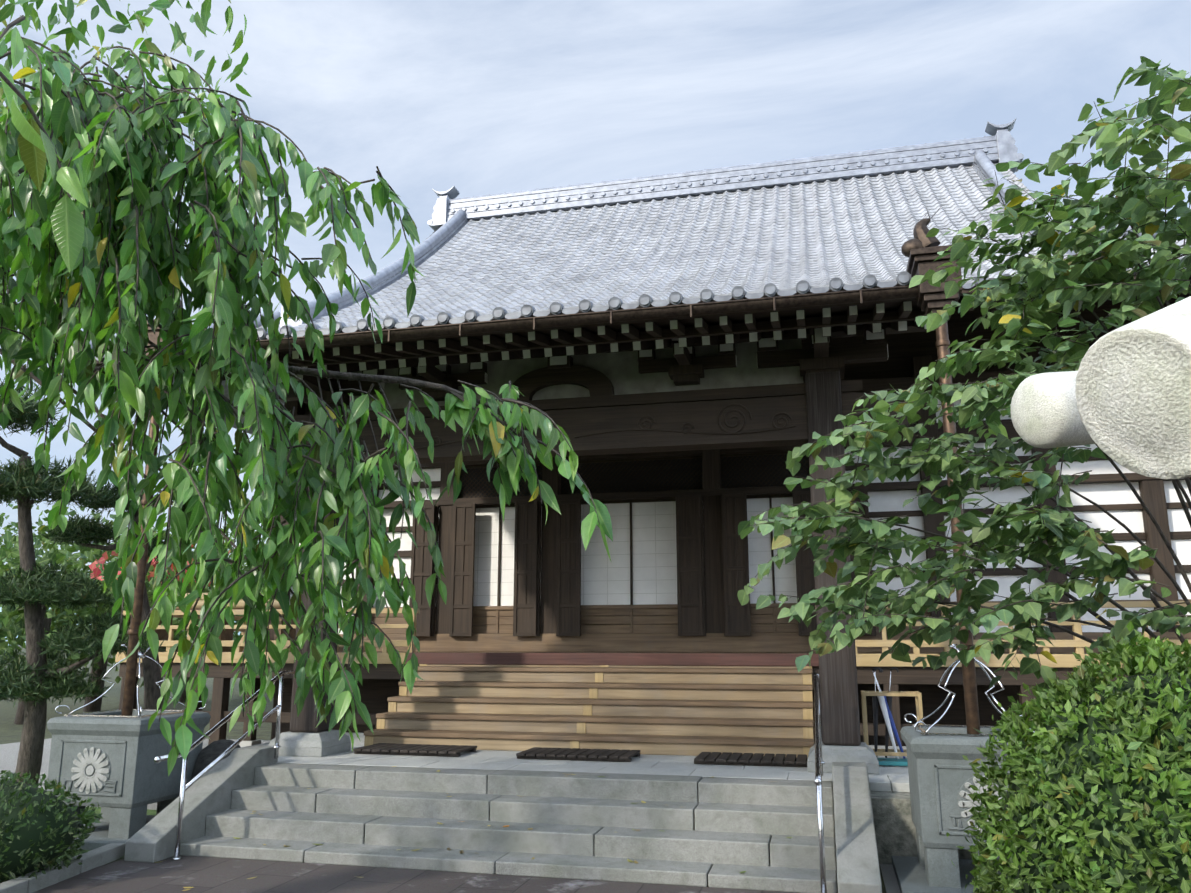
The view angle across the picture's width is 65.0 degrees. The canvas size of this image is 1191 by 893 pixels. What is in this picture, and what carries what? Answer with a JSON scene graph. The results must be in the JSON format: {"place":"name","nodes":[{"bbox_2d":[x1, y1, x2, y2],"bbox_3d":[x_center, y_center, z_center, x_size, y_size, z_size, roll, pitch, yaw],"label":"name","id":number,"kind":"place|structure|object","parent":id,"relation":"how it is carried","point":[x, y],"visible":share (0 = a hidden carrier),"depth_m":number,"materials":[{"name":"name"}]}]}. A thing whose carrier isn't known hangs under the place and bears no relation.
{"place":"outdoors","nodes":[
{"label":"outdoors","id":0,"kind":"place"},
{"bbox_2d":[0,377,166,784],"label":"pine","id":1,"kind":"object","parent":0,"point":[53,587],"depth_m":10.42,"materials":[{"name":"green plant"}]},
{"bbox_2d":[0,573,240,644],"bbox_3d":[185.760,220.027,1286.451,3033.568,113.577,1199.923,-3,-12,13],"label":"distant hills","id":2,"kind":"structure","parent":0,"point":[76,624],"depth_m":930.49,"materials":[{"name":"green plant"}]},
{"bbox_2d":[0,738,270,809],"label":"gravel","id":3,"kind":"structure","parent":0,"point":[9,752],"depth_m":15.17,"materials":[{"name":"grey gravel"}]},
{"bbox_2d":[33,855,796,892],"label":"paving path","id":4,"kind":"structure","parent":0,"point":[198,874],"depth_m":7.27,"materials":[{"name":"stone"}]},
{"bbox_2d":[0,843,124,892],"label":"path kerb","id":5,"kind":"structure","parent":4,"relation":"on","point":[100,856],"depth_m":7.33,"materials":[{"name":"stone"}]},
{"bbox_2d":[155,764,791,890],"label":"fallen leaves","id":6,"kind":"object","parent":4,"relation":"on","point":[461,851],"visible":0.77,"depth_m":7.95,"materials":[{"name":"brown plant"}]},
{"bbox_2d":[154,670,826,892],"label":"handrails","id":7,"kind":"object","parent":4,"relation":"on","point":[819,763],"visible":0.83,"depth_m":8.10,"materials":[{"name":"silver metal"}]},
{"bbox_2d":[124,745,881,892],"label":"stone steps","id":8,"kind":"structure","parent":4,"relation":"on","point":[379,816],"depth_m":8.07,"materials":[{"name":"stone"}]},
{"bbox_2d":[946,620,1190,892],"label":"round shrub","id":9,"kind":"object","parent":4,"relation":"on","point":[1147,657],"depth_m":3.67,"materials":[{"name":"green plant"}]},
{"bbox_2d":[0,645,886,892],"bbox_3d":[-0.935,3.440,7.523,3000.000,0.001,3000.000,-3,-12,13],"label":"ground","id":10,"kind":"structure","parent":0,"point":[10,731],"depth_m":27.07,"materials":[{"name":"soil"}]},
{"bbox_2d":[0,770,102,882],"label":"hedge","id":11,"kind":"object","parent":10,"relation":"on","point":[86,816],"depth_m":7.14,"materials":[{"name":"green plant"}]},
{"bbox_2d":[55,807,155,861],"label":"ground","id":12,"kind":"structure","parent":10,"relation":"on","point":[149,812],"depth_m":10.21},
{"bbox_2d":[46,711,210,849],"bbox_3d":[-4.579,3.199,9.130,1.300,1.125,1.300,-3,-12,13],"label":"stone planter","id":13,"kind":"object","parent":12,"relation":"on","point":[114,770],"visible":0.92,"depth_m":8.72,"materials":[{"name":"stone"}]},
{"bbox_2d":[55,644,205,717],"bbox_3d":[-4.579,2.311,9.317,0.963,0.678,0.963,-3,-12,13],"label":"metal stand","id":14,"kind":"object","parent":13,"relation":"on","point":[141,655],"visible":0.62,"depth_m":9.16,"materials":[{"name":"metal"}]},
{"bbox_2d":[190,739,240,780],"bbox_3d":[-3.756,3.457,9.433,0.602,0.943,0.656,-3,-12,13],"label":"garden rock","id":15,"kind":"object","parent":12,"relation":"on","point":[210,753],"visible":0.1,"depth_m":9.39,"materials":[{"name":"grey stone"}]},
{"bbox_2d":[0,0,251,294],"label":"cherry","id":16,"kind":"object","parent":10,"relation":"on","point":[74,35],"visible":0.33,"depth_m":5.58,"materials":[{"name":"green plant"}]},
{"bbox_2d":[0,15,612,776],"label":"cherry tree","id":17,"kind":"object","parent":16,"relation":"attached to","point":[76,244],"depth_m":2.73,"materials":[{"name":"green plant"}]},
{"bbox_2d":[14,594,265,724],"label":"tree trunks","id":18,"kind":"object","parent":10,"relation":"on","point":[95,706],"visible":0.12,"depth_m":25.41,"materials":[{"name":"plant"}]},
{"bbox_2d":[0,501,264,686],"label":"trees","id":19,"kind":"object","parent":18,"relation":"on","point":[12,624],"visible":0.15,"depth_m":22.40,"materials":[{"name":"green plant"}]},
{"bbox_2d":[156,733,973,864],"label":"stone platform","id":20,"kind":"structure","parent":10,"relation":"on","point":[895,830],"depth_m":9.20,"materials":[{"name":"stone"}]},
{"bbox_2d":[268,730,879,773],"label":"kohai pillar bases","id":21,"kind":"object","parent":20,"relation":"on","point":[318,744],"visible":0.73,"depth_m":10.16,"materials":[{"name":"grey stone"}]},
{"bbox_2d":[289,371,860,745],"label":"kohai pillars","id":22,"kind":"structure","parent":21,"relation":"on","point":[840,720],"depth_m":9.58,"materials":[{"name":"brown wood"}]},
{"bbox_2d":[353,743,807,766],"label":"doormats","id":23,"kind":"object","parent":20,"relation":"on","point":[713,758],"visible":0.92,"depth_m":9.94,"materials":[{"name":"black rubber"}]},
{"bbox_2d":[364,664,813,757],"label":"wooden stairs","id":24,"kind":"structure","parent":20,"relation":"on","point":[671,710],"depth_m":11.15,"materials":[{"name":"brown wood"}]},
{"bbox_2d":[272,320,935,465],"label":"roof beams","id":25,"kind":"structure","parent":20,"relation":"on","point":[743,392],"depth_m":10.29,"materials":[{"name":"brown wood"}]},
{"bbox_2d":[92,174,1190,433],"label":"roof body","id":26,"kind":"structure","parent":25,"relation":"on","point":[904,350],"depth_m":13.80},
{"bbox_2d":[121,206,980,736],"bbox_3d":[-0.812,0.297,8.702,8.260,4.637,0.460,-3,-12,13],"label":"gutter and hoppers","id":27,"kind":"object","parent":26,"relation":"attached to","point":[919,250],"visible":0.54,"depth_m":8.50,"materials":[{"name":"brown metal"}]},
{"bbox_2d":[198,298,926,380],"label":"eave rafters","id":28,"kind":"object","parent":26,"relation":"attached to","point":[687,331],"visible":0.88,"depth_m":9.46,"materials":[{"name":"brown wood"}]},
{"bbox_2d":[73,118,1186,348],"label":"roof ridges","id":29,"kind":"object","parent":26,"relation":"on","point":[453,216],"visible":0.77,"depth_m":21.72,"materials":[{"name":"grey tile"}]},
{"bbox_2d":[74,262,1190,365],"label":"roof edge tiles","id":30,"kind":"object","parent":26,"relation":"attached to","point":[903,278],"visible":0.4,"depth_m":8.89,"materials":[{"name":"grey tile"}]},
{"bbox_2d":[103,163,1190,356],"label":"roof tiles","id":31,"kind":"object","parent":26,"relation":"on","point":[759,229],"visible":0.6,"depth_m":18.33,"materials":[{"name":"grey tile"}]},
{"bbox_2d":[861,667,922,765],"bbox_3d":[3.037,2.756,9.574,0.580,0.964,0.335,-3,-12,13],"label":"umbrella stand","id":32,"kind":"object","parent":20,"relation":"on","point":[883,699],"visible":0.83,"depth_m":9.56,"materials":[{"name":"brown wood"}]},
{"bbox_2d":[115,651,1188,746],"bbox_3d":[3.481,5.206,20.005,17.610,1.692,17.470,-3,-12,13],"label":"veranda","id":33,"kind":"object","parent":10,"relation":"on","point":[379,686],"depth_m":12.55,"materials":[{"name":"brown wood"}]},
{"bbox_2d":[155,592,295,651],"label":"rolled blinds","id":34,"kind":"object","parent":33,"relation":"on","point":[226,634],"visible":0.17,"depth_m":14.18,"materials":[{"name":"wood"}]},
{"bbox_2d":[121,601,1190,653],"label":"veranda railing","id":35,"kind":"object","parent":33,"relation":"on","point":[1076,643],"visible":0.1,"depth_m":11.41,"materials":[{"name":"brown wood"}]},
{"bbox_2d":[267,348,1190,652],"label":"temple facade","id":36,"kind":"structure","parent":33,"relation":"on","point":[603,628],"depth_m":13.71,"materials":[{"name":"brown wood"}]},
{"bbox_2d":[409,489,875,636],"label":"folding doors","id":37,"kind":"structure","parent":36,"relation":"attached to","point":[690,572],"depth_m":14.01,"materials":[{"name":"brown wood"}]},
{"bbox_2d":[0,0,1190,587],"label":"sky","id":38,"kind":"structure","parent":0,"point":[475,97],"materials":[{"name":"blue"}]},
{"bbox_2d":[289,395,1190,633],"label":"facade walls","id":39,"kind":"structure","parent":0,"point":[640,568],"depth_m":14.02,"materials":[{"name":"white paint"}]},
{"bbox_2d":[880,851,999,892],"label":"stone curb","id":40,"kind":"structure","parent":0,"point":[890,879],"depth_m":7.36,"materials":[{"name":"grey stone"}]},
{"bbox_2d":[892,726,1014,892],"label":"stone planter","id":41,"kind":"object","parent":40,"relation":"on","point":[942,777],"visible":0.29,"depth_m":6.92,"materials":[{"name":"stone"}]},
{"bbox_2d":[904,644,1033,735],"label":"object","id":42,"kind":"object","parent":41,"relation":"on","point":[918,725],"visible":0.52,"depth_m":7.42,"materials":[{"name":"stone"}]},
{"bbox_2d":[737,56,1190,715],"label":"tree","id":43,"kind":"object","parent":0,"point":[1133,206],"depth_m":4.47,"materials":[{"name":"green plant"}]},
{"bbox_2d":[1010,296,1190,479],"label":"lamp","id":44,"kind":"object","parent":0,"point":[1121,396],"visible":1,"depth_m":0.93,"materials":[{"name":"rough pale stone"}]}
]}

